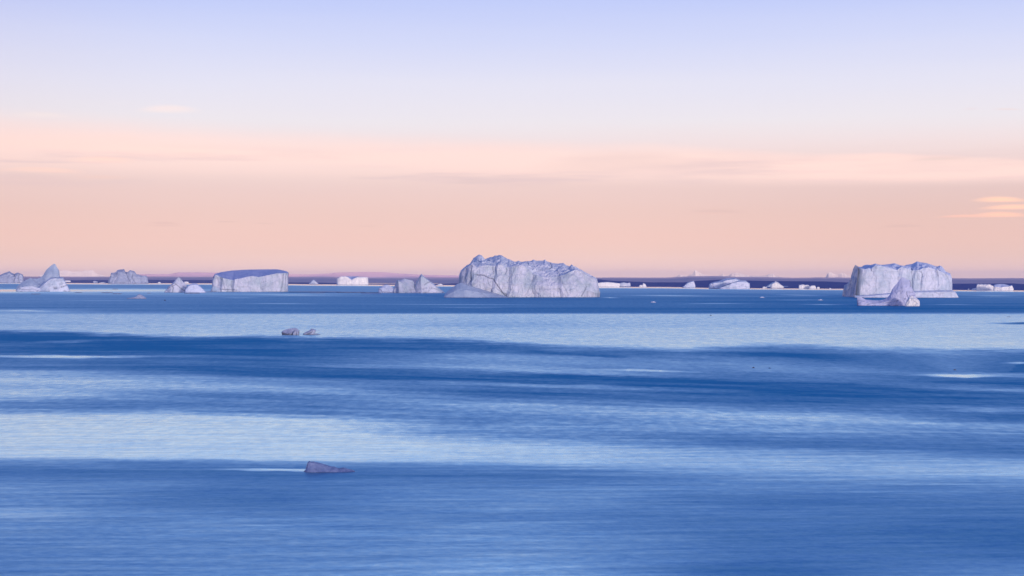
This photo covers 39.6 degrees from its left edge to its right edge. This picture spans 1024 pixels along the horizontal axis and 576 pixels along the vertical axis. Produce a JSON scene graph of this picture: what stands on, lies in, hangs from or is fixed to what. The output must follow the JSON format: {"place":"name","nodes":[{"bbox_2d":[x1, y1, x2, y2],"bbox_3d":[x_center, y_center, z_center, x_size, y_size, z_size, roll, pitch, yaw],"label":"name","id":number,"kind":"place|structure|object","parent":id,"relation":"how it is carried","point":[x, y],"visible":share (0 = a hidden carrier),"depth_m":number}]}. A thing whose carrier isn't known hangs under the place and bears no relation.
{"place":"outdoors","nodes":[
{"label":"outdoors","id":0,"kind":"place"},
{"bbox_2d":[38,270,104,276],"bbox_3d":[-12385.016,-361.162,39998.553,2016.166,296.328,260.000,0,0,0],"label":"mountains","id":1,"kind":"structure","parent":0,"point":[85,273],"depth_m":39966.40},
{"bbox_2d":[138,272,458,277],"bbox_3d":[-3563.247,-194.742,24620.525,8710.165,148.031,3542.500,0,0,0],"label":"plateau","id":2,"kind":"structure","parent":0,"point":[358,274],"depth_m":22925.27},
{"bbox_2d":[0,283,1023,575],"bbox_3d":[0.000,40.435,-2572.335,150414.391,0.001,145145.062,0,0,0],"label":"water","id":3,"kind":"structure","parent":0,"point":[610,431],"depth_m":230.81},
{"bbox_2d":[0,271,23,282],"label":"iceberg","id":4,"kind":"object","parent":3,"relation":"on","point":[8,277],"visible":0.93,"depth_m":10993.35},
{"bbox_2d":[16,264,69,291],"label":"iceberg","id":5,"kind":"object","parent":3,"relation":"on","point":[50,280],"visible":0.95,"depth_m":2958.09},
{"bbox_2d":[108,269,148,282],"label":"iceberg","id":6,"kind":"object","parent":3,"relation":"on","point":[122,276],"visible":0.91,"depth_m":9083.66},
{"bbox_2d":[127,294,146,298],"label":"ice chunk","id":7,"kind":"object","parent":3,"relation":"on","point":[139,296],"visible":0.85,"depth_m":1837.76},
{"bbox_2d":[164,277,186,292],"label":"iceberg","id":8,"kind":"object","parent":3,"relation":"on","point":[178,285],"visible":0.86,"depth_m":2731.07},
{"bbox_2d":[185,283,205,292],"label":"iceberg","id":9,"kind":"object","parent":3,"relation":"on","point":[193,288],"visible":0.91,"depth_m":2670.51},
{"bbox_2d":[211,269,288,291],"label":"iceberg","id":10,"kind":"object","parent":3,"relation":"on","point":[266,280],"visible":0.98,"depth_m":2860.61},
{"bbox_2d":[281,328,298,334],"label":"ice chunk","id":11,"kind":"object","parent":3,"relation":"on","point":[292,331],"visible":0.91,"depth_m":641.57},
{"bbox_2d":[303,329,320,334],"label":"ice chunk","id":12,"kind":"object","parent":3,"relation":"on","point":[311,331],"visible":0.82,"depth_m":643.21},
{"bbox_2d":[304,461,354,471],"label":"ice chunk","id":13,"kind":"object","parent":3,"relation":"on","point":[312,466],"visible":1,"depth_m":184.66},
{"bbox_2d":[337,276,367,284],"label":"iceberg","id":14,"kind":"object","parent":3,"relation":"on","point":[349,280],"visible":0.93,"depth_m":6833.98},
{"bbox_2d":[378,285,393,292],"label":"iceberg","id":15,"kind":"object","parent":3,"relation":"on","point":[386,289],"visible":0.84,"depth_m":2624.82},
{"bbox_2d":[393,279,414,292],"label":"iceberg","id":16,"kind":"object","parent":3,"relation":"on","point":[404,286],"visible":0.81,"depth_m":2616.49},
{"bbox_2d":[415,274,444,292],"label":"iceberg","id":17,"kind":"object","parent":3,"relation":"on","point":[423,284],"visible":0.91,"depth_m":2612.41},
{"bbox_2d":[444,255,599,297],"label":"iceberg","id":18,"kind":"object","parent":3,"relation":"on","point":[495,276],"visible":0.96,"depth_m":1994.35},
{"bbox_2d":[598,282,630,286],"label":"iceberg","id":19,"kind":"object","parent":3,"relation":"on","point":[606,284],"visible":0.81,"depth_m":4792.70},
{"bbox_2d":[682,281,694,287],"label":"iceberg","id":20,"kind":"object","parent":3,"relation":"on","point":[690,284],"visible":0.84,"depth_m":4321.80},
{"bbox_2d":[709,278,749,288],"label":"iceberg","id":21,"kind":"object","parent":3,"relation":"on","point":[731,283],"visible":0.94,"depth_m":3725.50},
{"bbox_2d":[763,281,787,287],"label":"iceberg","id":22,"kind":"object","parent":3,"relation":"on","point":[775,284],"visible":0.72,"depth_m":4038.09},
{"bbox_2d":[798,284,815,288],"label":"iceberg","id":23,"kind":"object","parent":3,"relation":"on","point":[801,286],"visible":0.88,"depth_m":3894.44},
{"bbox_2d":[857,277,919,305],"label":"iceberg","id":24,"kind":"object","parent":3,"relation":"on","point":[902,293],"visible":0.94,"depth_m":1354.60},
{"bbox_2d":[842,261,958,297],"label":"iceberg","id":25,"kind":"object","parent":3,"relation":"on","point":[927,280],"visible":0.88,"depth_m":2027.05},
{"bbox_2d":[971,284,993,289],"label":"iceberg","id":26,"kind":"object","parent":3,"relation":"on","point":[984,287],"visible":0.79,"depth_m":3310.86},
{"bbox_2d":[993,284,1013,289],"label":"iceberg","id":27,"kind":"object","parent":3,"relation":"on","point":[1002,287],"visible":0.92,"depth_m":3233.27},
{"bbox_2d":[0,0,1023,277],"label":"sky","id":28,"kind":"structure","parent":0,"point":[601,138]},
{"bbox_2d":[23,276,1023,283],"bbox_3d":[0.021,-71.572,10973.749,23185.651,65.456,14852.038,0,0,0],"label":"tundra slopes","id":29,"kind":"structure","parent":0,"point":[669,279],"depth_m":13595.00},
{"bbox_2d":[24,279,1023,289],"bbox_3d":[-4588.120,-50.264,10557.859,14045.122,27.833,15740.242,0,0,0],"label":"coast","id":30,"kind":"structure","parent":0,"point":[789,284],"depth_m":4798.00},
{"bbox_2d":[677,270,783,277],"bbox_3d":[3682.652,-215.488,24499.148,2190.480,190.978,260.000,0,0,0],"label":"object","id":31,"kind":"structure","parent":0,"point":[695,273],"depth_m":24475.69},
{"bbox_2d":[826,272,850,277],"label":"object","id":32,"kind":"structure","parent":0,"point":[832,275],"depth_m":24467.67}
]}

